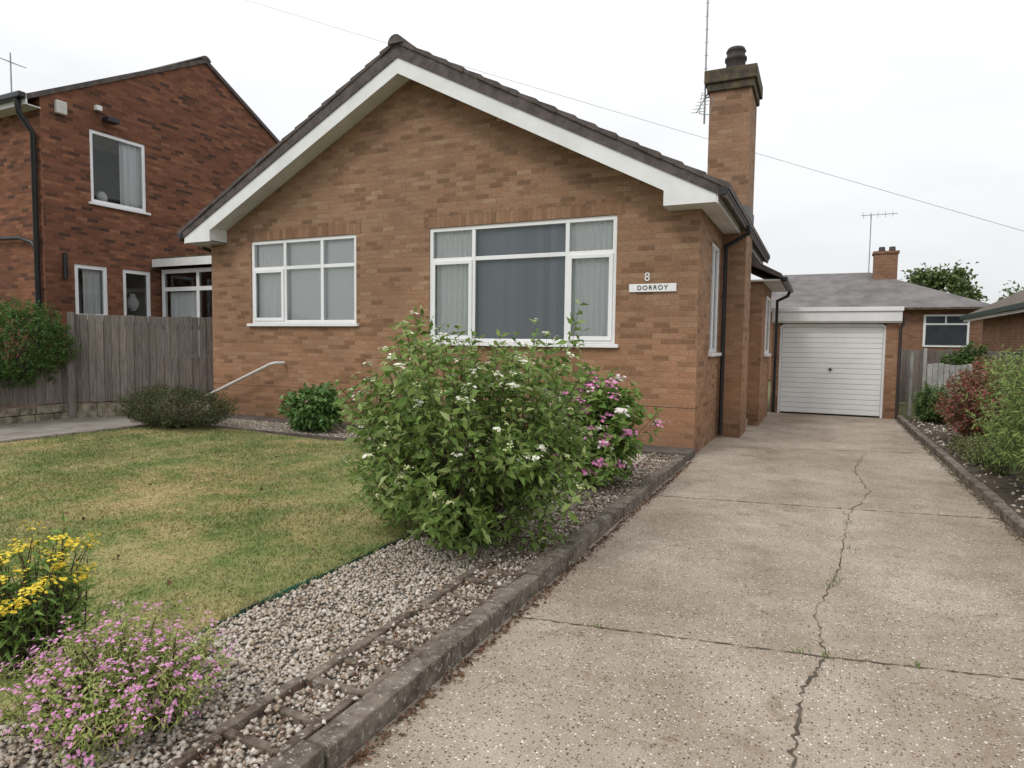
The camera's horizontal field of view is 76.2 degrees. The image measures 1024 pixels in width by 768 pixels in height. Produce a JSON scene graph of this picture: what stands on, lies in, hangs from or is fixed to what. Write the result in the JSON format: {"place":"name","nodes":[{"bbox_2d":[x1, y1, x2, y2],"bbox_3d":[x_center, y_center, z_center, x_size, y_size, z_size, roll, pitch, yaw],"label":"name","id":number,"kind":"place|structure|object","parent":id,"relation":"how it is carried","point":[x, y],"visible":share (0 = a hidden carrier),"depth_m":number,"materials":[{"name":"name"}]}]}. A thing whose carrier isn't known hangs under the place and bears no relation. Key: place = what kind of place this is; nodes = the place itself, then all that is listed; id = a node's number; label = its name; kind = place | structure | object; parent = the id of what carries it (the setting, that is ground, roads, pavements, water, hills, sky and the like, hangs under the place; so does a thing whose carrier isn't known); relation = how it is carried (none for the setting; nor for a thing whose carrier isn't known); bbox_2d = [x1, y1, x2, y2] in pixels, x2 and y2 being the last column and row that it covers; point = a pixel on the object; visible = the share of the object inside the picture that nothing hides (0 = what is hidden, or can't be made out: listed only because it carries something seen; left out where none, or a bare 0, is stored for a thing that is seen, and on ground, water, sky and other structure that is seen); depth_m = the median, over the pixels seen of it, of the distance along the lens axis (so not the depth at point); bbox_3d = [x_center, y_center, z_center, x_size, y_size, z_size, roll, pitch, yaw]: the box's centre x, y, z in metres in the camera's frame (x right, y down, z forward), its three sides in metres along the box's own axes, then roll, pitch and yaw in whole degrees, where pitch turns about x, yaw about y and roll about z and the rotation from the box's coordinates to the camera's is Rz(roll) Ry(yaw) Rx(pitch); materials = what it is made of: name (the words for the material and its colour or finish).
{"place":"outdoors","nodes":[
{"label":"outdoors","id":0,"kind":"place"},
{"bbox_2d":[9,52,11,91],"bbox_3d":[-14.444,-8.731,18.837,0.040,1.600,0.040,2,4,25],"label":"roof aerial mast","id":1,"kind":"object","parent":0,"point":[10,72],"visible":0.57,"depth_m":18.82,"materials":[{"name":"grey metal"}]},
{"bbox_2d":[0,295,84,388],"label":"hedge","id":2,"kind":"object","parent":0,"point":[36,351],"visible":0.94,"depth_m":10.95,"materials":[{"name":"green plant"}]},
{"bbox_2d":[0,415,194,440],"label":"path","id":3,"kind":"structure","parent":0,"point":[26,430],"depth_m":10.56,"materials":[{"name":"concrete"}]},
{"bbox_2d":[77,400,212,417],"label":"stone wall","id":4,"kind":"structure","parent":3,"relation":"on","point":[93,410],"depth_m":11.84,"materials":[{"name":"beige stone"}]},
{"bbox_2d":[67,312,213,417],"bbox_3d":[-6.619,-0.348,12.176,2.744,1.900,0.170,-1,4,-24],"label":"wooden fence","id":5,"kind":"object","parent":4,"relation":"on","point":[187,339],"visible":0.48,"depth_m":12.05,"materials":[{"name":"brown wood"}]},
{"bbox_2d":[0,426,508,724],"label":"lawn","id":6,"kind":"structure","parent":0,"point":[221,524],"depth_m":5.19,"materials":[{"name":"green plant"}]},
{"bbox_2d":[0,511,102,678],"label":"goldenrod","id":7,"kind":"object","parent":6,"relation":"on","point":[44,611],"visible":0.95,"depth_m":2.77,"materials":[{"name":"yellow plant"}]},
{"bbox_2d":[109,380,240,429],"bbox_3d":[-5.247,0.336,10.238,2.424,0.788,1.309,2,4,25],"label":"mound shrub","id":8,"kind":"object","parent":6,"relation":"on","point":[152,416],"visible":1,"depth_m":10.04,"materials":[{"name":"green plant"}]},
{"bbox_2d":[0,0,1023,303],"label":"sky","id":9,"kind":"structure","parent":0,"point":[921,100],"materials":[{"name":"white"}]},
{"bbox_2d":[204,380,955,552],"bbox_3d":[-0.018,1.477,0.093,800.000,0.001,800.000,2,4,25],"label":"ground","id":10,"kind":"structure","parent":0,"point":[903,406],"depth_m":14.97,"materials":[{"name":"grey concrete"}]},
{"bbox_2d":[0,97,48,407],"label":"front wall","id":11,"kind":"structure","parent":10,"relation":"on","point":[17,268],"depth_m":12.78,"materials":[{"name":"red brick"}]},
{"bbox_2d":[13,98,42,361],"bbox_3d":[-9.144,-2.374,12.378,0.100,5.856,0.360,2,4,25],"label":"neighbour downpipe","id":12,"kind":"object","parent":10,"relation":"on","point":[34,183],"visible":0.73,"depth_m":12.40,"materials":[{"name":"black plastic"}]},
{"bbox_2d":[0,236,33,248],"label":"waste pipe","id":13,"kind":"object","parent":12,"relation":"attached to","point":[21,238],"visible":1,"depth_m":12.62,"materials":[{"name":"black plastic"}]},
{"bbox_2d":[0,404,67,424],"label":"stone wall","id":14,"kind":"structure","parent":10,"relation":"on","point":[18,415],"depth_m":11.05,"materials":[{"name":"beige stone"}]},
{"bbox_2d":[0,362,74,418],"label":"wooden fence","id":15,"kind":"object","parent":14,"relation":"on","point":[35,394],"visible":0.82,"depth_m":11.25,"materials":[{"name":"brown wood"}]},
{"bbox_2d":[0,424,149,442],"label":"path edging","id":16,"kind":"object","parent":10,"relation":"on","point":[91,431],"depth_m":9.47,"materials":[{"name":"concrete"}]},
{"bbox_2d":[78,148,145,316],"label":"rooms","id":17,"kind":"object","parent":10,"relation":"on","point":[106,175],"visible":0.1,"depth_m":16.13,"materials":[{"name":"paint"}]},
{"bbox_2d":[39,63,276,404],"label":"flank wall","id":18,"kind":"structure","parent":10,"relation":"on","point":[201,134],"depth_m":14.32,"materials":[{"name":"red brick"}]},
{"bbox_2d":[54,100,66,115],"bbox_3d":[-8.719,-5.337,12.617,0.100,0.250,0.200,2,4,25],"label":"alarm box","id":19,"kind":"object","parent":18,"relation":"attached to","point":[60,107],"visible":1,"depth_m":12.57,"materials":[{"name":"white plastic"}]},
{"bbox_2d":[63,253,67,278],"bbox_3d":[-8.757,-2.318,12.807,0.080,0.500,0.080,2,4,25],"label":"waste pipe stub","id":20,"kind":"object","parent":18,"relation":"attached to","point":[65,265],"visible":1,"depth_m":12.78,"materials":[{"name":"black plastic"}]},
{"bbox_2d":[74,264,107,317],"bbox_3d":[-8.629,-1.886,13.364,0.070,1.070,0.670,2,4,25],"label":"window frame","id":21,"kind":"object","parent":18,"relation":"attached to","point":[103,270],"visible":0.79,"depth_m":13.52,"materials":[{"name":"white plastic"}]},
{"bbox_2d":[82,269,101,314],"bbox_3d":[-8.655,-1.911,13.530,0.040,1.000,0.450,2,4,25],"label":"curtain","id":22,"kind":"object","parent":21,"relation":"hanging from","point":[92,295],"visible":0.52,"depth_m":13.49,"materials":[{"name":"white fabric"}]},
{"bbox_2d":[94,105,101,111],"bbox_3d":[-8.405,-5.599,13.262,0.100,0.100,0.120,2,4,25],"label":"sensor","id":23,"kind":"object","parent":18,"relation":"attached to","point":[98,108],"visible":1,"depth_m":13.22,"materials":[{"name":"white paint"}]},
{"bbox_2d":[102,116,119,124],"bbox_3d":[-8.234,-5.406,13.408,0.200,0.100,0.250,2,4,25],"label":"floodlight","id":24,"kind":"object","parent":18,"relation":"attached to","point":[110,120],"visible":1,"depth_m":13.35,"materials":[{"name":"black plastic"}]},
{"bbox_2d":[26,59,205,98],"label":"roof","id":25,"kind":"structure","parent":18,"relation":"on","point":[30,95],"depth_m":13.47,"materials":[{"name":"tile"}]},
{"bbox_2d":[0,95,26,110],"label":"front fascia","id":26,"kind":"structure","parent":25,"relation":"attached to","point":[8,105],"depth_m":12.27,"materials":[{"name":"white paint"}]},
{"bbox_2d":[0,90,25,103],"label":"front gutter","id":27,"kind":"object","parent":26,"relation":"attached to","point":[9,97],"visible":1,"depth_m":12.05,"materials":[{"name":"black plastic"}]},
{"bbox_2d":[0,103,40,117],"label":"front soffit","id":28,"kind":"structure","parent":25,"relation":"attached to","point":[27,107],"depth_m":12.43,"materials":[{"name":"paint"}]},
{"bbox_2d":[148,56,211,69],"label":"ridge","id":29,"kind":"structure","parent":25,"relation":"on","point":[199,58],"depth_m":15.58,"materials":[{"name":"tile"}]},
{"bbox_2d":[89,129,145,211],"bbox_3d":[-8.325,-4.458,13.782,0.070,1.460,1.210,2,4,25],"label":"window frame","id":30,"kind":"object","parent":18,"relation":"attached to","point":[142,168],"visible":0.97,"depth_m":13.92,"materials":[{"name":"white plastic"}]},
{"bbox_2d":[119,143,140,207],"bbox_3d":[-8.261,-4.500,14.137,0.049,1.300,0.450,2,4,25],"label":"curtain","id":31,"kind":"object","parent":30,"relation":"hanging from","point":[129,170],"visible":0.93,"depth_m":14.12,"materials":[{"name":"white fabric"}]},
{"bbox_2d":[88,201,150,215],"bbox_3d":[-8.275,-3.701,13.802,0.100,0.048,1.330,2,4,25],"label":"window sill","id":32,"kind":"structure","parent":18,"relation":"attached to","point":[118,208],"depth_m":13.73,"materials":[{"name":"white plastic"}]},
{"bbox_2d":[96,191,107,201],"bbox_3d":[-8.604,-3.915,13.695,0.220,0.220,0.220,2,4,25],"label":"window vase","id":33,"kind":"object","parent":32,"relation":"on","point":[101,196],"depth_m":13.63,"materials":[{"name":"white ceramic"}]},
{"bbox_2d":[123,269,150,319],"bbox_3d":[-8.209,-1.936,14.253,0.070,1.070,0.640,2,4,25],"label":"window frame","id":34,"kind":"object","parent":18,"relation":"attached to","point":[147,296],"visible":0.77,"depth_m":14.44,"materials":[{"name":"white plastic"}]},
{"bbox_2d":[126,294,138,310],"bbox_3d":[-8.348,-1.794,14.360,0.260,0.370,0.260,2,4,25],"label":"window vase","id":35,"kind":"object","parent":34,"relation":"attached to","point":[132,302],"depth_m":14.29,"materials":[{"name":"white ceramic"}]},
{"bbox_2d":[92,60,279,154],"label":"roof","id":36,"kind":"structure","parent":18,"relation":"on","point":[105,144],"depth_m":17.51,"materials":[{"name":"tile"}]},
{"bbox_2d":[152,254,211,401],"bbox_3d":[-6.132,-1.202,15.186,2.890,3.240,2.680,2,4,25],"label":"neighbour porch","id":37,"kind":"object","parent":10,"relation":"on","point":[186,304],"visible":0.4,"depth_m":14.47,"materials":[{"name":"white paint"}]},
{"bbox_2d":[1,530,421,724],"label":"green lawn edging","id":38,"kind":"object","parent":10,"relation":"on","point":[244,610],"visible":0.13,"depth_m":3.69,"materials":[{"name":"concrete"}]},
{"bbox_2d":[199,424,377,442],"bbox_3d":[-2.454,0.808,9.250,6.960,0.105,0.030,2,4,25],"label":"lawn edging","id":39,"kind":"object","parent":10,"relation":"on","point":[310,436],"visible":0.14,"depth_m":9.55,"materials":[{"name":"grey concrete"}]},
{"bbox_2d":[0,418,670,767],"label":"gravel bed","id":40,"kind":"object","parent":10,"relation":"on","point":[24,764],"visible":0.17,"depth_m":3.08,"materials":[{"name":"grey gravel"}]},
{"bbox_2d":[0,597,239,767],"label":"heather","id":41,"kind":"object","parent":40,"relation":"on","point":[122,703],"visible":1,"depth_m":2.25,"materials":[{"name":"pink plant"}]},
{"bbox_2d":[277,381,348,433],"bbox_3d":[-3.023,0.383,10.004,0.984,0.880,1.081,-1,4,-30],"label":"shrub","id":42,"kind":"object","parent":40,"relation":"on","point":[315,409],"visible":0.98,"depth_m":9.84,"materials":[{"name":"green plant"}]},
{"bbox_2d":[160,452,678,767],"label":"lattice edging blocks","id":43,"kind":"structure","parent":40,"relation":"on","point":[230,729],"depth_m":2.79,"materials":[{"name":"grey concrete"}]},
{"bbox_2d":[331,298,619,559],"bbox_3d":[-0.255,0.312,4.549,1.955,1.812,1.945,0,4,-16],"label":"flowering shrub","id":44,"kind":"object","parent":40,"relation":"on","point":[469,514],"visible":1,"depth_m":4.20,"materials":[{"name":"green plant"}]},
{"bbox_2d":[526,362,670,488],"bbox_3d":[0.793,0.432,6.362,1.399,1.310,1.260,2,4,25],"label":"hydrangea","id":45,"kind":"object","parent":40,"relation":"on","point":[612,412],"visible":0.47,"depth_m":6.07,"materials":[{"name":"green plant"}]},
{"bbox_2d":[196,413,694,461],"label":"house front paving","id":46,"kind":"structure","parent":10,"relation":"on","point":[689,453],"depth_m":8.61,"materials":[{"name":"grey concrete"}]},
{"bbox_2d":[207,361,284,405],"bbox_3d":[-4.828,0.102,11.776,1.787,1.058,0.196,2,4,25],"label":"handrail","id":47,"kind":"object","parent":46,"relation":"on","point":[251,373],"visible":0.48,"depth_m":11.59,"materials":[{"name":"white metal"}]},
{"bbox_2d":[265,455,685,767],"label":"kerb","id":48,"kind":"structure","parent":10,"relation":"on","point":[341,738],"depth_m":2.87,"materials":[{"name":"concrete"}]},
{"bbox_2d":[177,0,792,453],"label":"brick bungalow","id":49,"kind":"object","parent":10,"relation":"on","point":[355,216],"visible":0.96,"depth_m":10.06,"materials":[{"name":"brick"}]},
{"bbox_2d":[252,234,355,323],"bbox_3d":[-3.606,-1.777,11.287,2.350,1.460,0.088,2,4,25],"label":"bedroom window frame","id":50,"kind":"structure","parent":49,"relation":"in","point":[284,270],"depth_m":11.40,"materials":[{"name":"white plastic"}]},
{"bbox_2d":[430,215,616,343],"bbox_3d":[0.082,-1.477,9.562,2.990,1.750,0.088,2,4,25],"label":"living window frame","id":51,"kind":"structure","parent":49,"relation":"in","point":[612,254],"depth_m":9.40,"materials":[{"name":"white plastic"}]},
{"bbox_2d":[629,272,676,291],"bbox_3d":[1.864,-1.352,8.659,0.630,0.258,0.031,2,4,25],"label":"house name sign","id":52,"kind":"object","parent":49,"relation":"attached to","point":[666,287],"visible":1,"depth_m":8.66,"materials":[{"name":"white plastic"}]},
{"bbox_2d":[709,243,719,352],"bbox_3d":[2.991,-1.275,9.793,0.070,1.610,0.870,2,4,25],"label":"side window frame","id":53,"kind":"structure","parent":49,"relation":"in","point":[715,250],"depth_m":10.08,"materials":[{"name":"white plastic"}]},
{"bbox_2d":[764,296,770,353],"bbox_3d":[5.023,-1.150,12.899,0.070,1.100,0.900,2,4,25],"label":"rear side window frame","id":54,"kind":"structure","parent":49,"relation":"in","point":[767,298],"depth_m":12.52,"materials":[{"name":"white plastic"}]},
{"bbox_2d":[766,301,768,350],"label":"rear side window glass","id":55,"kind":"structure","parent":49,"relation":"in","point":[768,301],"depth_m":13.01,"materials":[{"name":"grey glass"}]},
{"bbox_2d":[770,307,905,418],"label":"garage","id":56,"kind":"structure","parent":10,"relation":"on","point":[837,360],"depth_m":13.70,"materials":[{"name":"brick"}]},
{"bbox_2d":[779,327,883,415],"bbox_3d":[6.725,-0.284,13.817,1.920,1.840,0.040,2,4,25],"label":"garage door","id":57,"kind":"structure","parent":56,"relation":"in","point":[854,354],"depth_m":13.78,"materials":[{"name":"paint"}]},
{"bbox_2d":[768,211,989,382],"bbox_3d":[14.329,-3.991,30.612,12.400,7.380,8.880,2,4,25],"label":"background bungalow","id":58,"kind":"object","parent":10,"relation":"on","point":[933,320],"visible":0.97,"depth_m":26.65,"materials":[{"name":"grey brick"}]},
{"bbox_2d":[922,314,969,346],"bbox_3d":[16.721,-2.051,25.169,1.500,1.250,0.050,2,4,25],"label":"window frame","id":59,"kind":"structure","parent":58,"relation":"in","point":[924,322],"depth_m":25.14,"materials":[{"name":"white plastic"}]},
{"bbox_2d":[925,316,966,344],"bbox_3d":[16.705,-2.054,25.135,1.340,1.100,0.015,2,4,25],"label":"window pane","id":60,"kind":"structure","parent":58,"relation":"in","point":[935,334],"depth_m":25.14,"materials":[{"name":"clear glass"}]},
{"bbox_2d":[907,348,973,415],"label":"garden gate","id":61,"kind":"structure","parent":10,"relation":"on","point":[938,371],"depth_m":13.75,"materials":[{"name":"paint"}]},
{"bbox_2d":[901,260,988,301],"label":"tree","id":62,"kind":"object","parent":10,"relation":"on","point":[949,280],"visible":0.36,"depth_m":42.79,"materials":[{"name":"green plant"}]},
{"bbox_2d":[895,349,1023,402],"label":"back fence","id":63,"kind":"object","parent":10,"relation":"on","point":[933,357],"visible":0.23,"depth_m":17.11,"materials":[{"name":"grey wood"}]},
{"bbox_2d":[897,415,1023,538],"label":"kerb","id":64,"kind":"structure","parent":10,"relation":"on","point":[1012,518],"depth_m":6.65,"materials":[{"name":"concrete"}]},
{"bbox_2d":[906,418,1023,518],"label":"soil bed","id":65,"kind":"object","parent":10,"relation":"on","point":[1004,490],"depth_m":7.25,"materials":[{"name":"brown soil"}]},
{"bbox_2d":[911,381,958,423],"bbox_3d":[8.011,0.358,12.329,0.836,0.840,1.420,2,4,25],"label":"green shrub","id":66,"kind":"object","parent":65,"relation":"on","point":[924,410],"visible":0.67,"depth_m":12.27,"materials":[{"name":"green plant"}]},
{"bbox_2d":[908,419,1023,511],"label":"bed stones","id":67,"kind":"object","parent":65,"relation":"on","point":[980,475],"visible":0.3,"depth_m":9.35,"materials":[{"name":"grey gravel"}]},
{"bbox_2d":[933,356,1022,445],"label":"red leaf shrub","id":68,"kind":"object","parent":65,"relation":"on","point":[963,420],"visible":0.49,"depth_m":9.46,"materials":[{"name":"red plant"}]},
{"bbox_2d":[946,432,1015,466],"bbox_3d":[5.960,0.824,8.339,0.723,0.422,1.707,2,4,25],"label":"plant","id":69,"kind":"object","parent":65,"relation":"on","point":[963,446],"visible":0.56,"depth_m":8.18,"materials":[{"name":"green plant"}]},
{"bbox_2d":[952,354,1023,420],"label":"red leaf shrub","id":70,"kind":"object","parent":65,"relation":"on","point":[983,370],"visible":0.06,"depth_m":11.78,"materials":[{"name":"red plant"}]},
{"bbox_2d":[957,344,1023,481],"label":"evergreen shrub","id":71,"kind":"object","parent":65,"relation":"on","point":[1011,399],"visible":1,"depth_m":6.31,"materials":[{"name":"green plant"}]},
{"bbox_2d":[970,431,1014,476],"bbox_3d":[5.458,0.885,7.415,0.586,0.742,0.641,1,4,6],"label":"fern","id":72,"kind":"object","parent":65,"relation":"on","point":[993,468],"visible":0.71,"depth_m":7.35,"materials":[{"name":"green plant"}]},
{"bbox_2d":[1004,380,1023,459],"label":"evergreen shrub","id":73,"kind":"object","parent":65,"relation":"on","point":[1015,422],"visible":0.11,"depth_m":8.05,"materials":[{"name":"green plant"}]},
{"bbox_2d":[932,340,998,388],"bbox_3d":[10.723,-0.177,15.390,1.566,1.729,1.423,4,5,44],"label":"back garden shrub","id":74,"kind":"object","parent":10,"relation":"on","point":[967,356],"visible":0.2,"depth_m":15.28,"materials":[{"name":"green plant"}]},
{"bbox_2d":[960,290,1023,378],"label":"neighbour bungalow","id":75,"kind":"object","parent":10,"relation":"on","point":[1003,322],"visible":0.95,"depth_m":18.04,"materials":[{"name":"orange brick"},{"name":"green paint"},{"name":"roof tile"}]},
{"bbox_2d":[996,280,1023,300],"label":"tree","id":76,"kind":"object","parent":10,"relation":"on","point":[1009,289],"visible":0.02,"depth_m":48.16,"materials":[{"name":"green plant"}]},
{"bbox_2d":[247,0,1022,230],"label":"telephone wire","id":77,"kind":"object","parent":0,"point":[683,131],"visible":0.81,"depth_m":19.30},
{"bbox_2d":[338,412,1023,767],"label":"driveway","id":78,"kind":"structure","parent":0,"point":[582,696],"depth_m":3.28,"materials":[{"name":"concrete"}]},
{"bbox_2d":[0,453,691,767],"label":"leaf litter","id":79,"kind":"object","parent":78,"relation":"on","point":[354,759],"visible":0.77,"depth_m":3.04,"materials":[{"name":"brown plant"}]},
{"bbox_2d":[392,472,696,757],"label":"drive loose stones","id":80,"kind":"object","parent":78,"relation":"on","point":[394,755],"visible":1,"depth_m":3.72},
{"bbox_2d":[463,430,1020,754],"bbox_3d":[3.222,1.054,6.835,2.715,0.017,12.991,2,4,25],"label":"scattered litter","id":81,"kind":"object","parent":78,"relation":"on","point":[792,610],"visible":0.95,"depth_m":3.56,"materials":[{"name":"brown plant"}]},
{"bbox_2d":[588,521,921,668],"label":"crack weeds","id":82,"kind":"object","parent":78,"relation":"on","point":[918,665],"visible":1,"depth_m":3.10,"materials":[{"name":"green plant"}]},
{"bbox_2d":[511,426,1023,767],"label":"driveway joints and cracks","id":83,"kind":"object","parent":78,"relation":"on","point":[798,719],"visible":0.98,"depth_m":3.04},
{"bbox_2d":[895,420,1022,542],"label":"kerb moss","id":84,"kind":"object","parent":78,"relation":"on","point":[958,481],"visible":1,"depth_m":7.06,"materials":[{"name":"green plant"}]}
]}

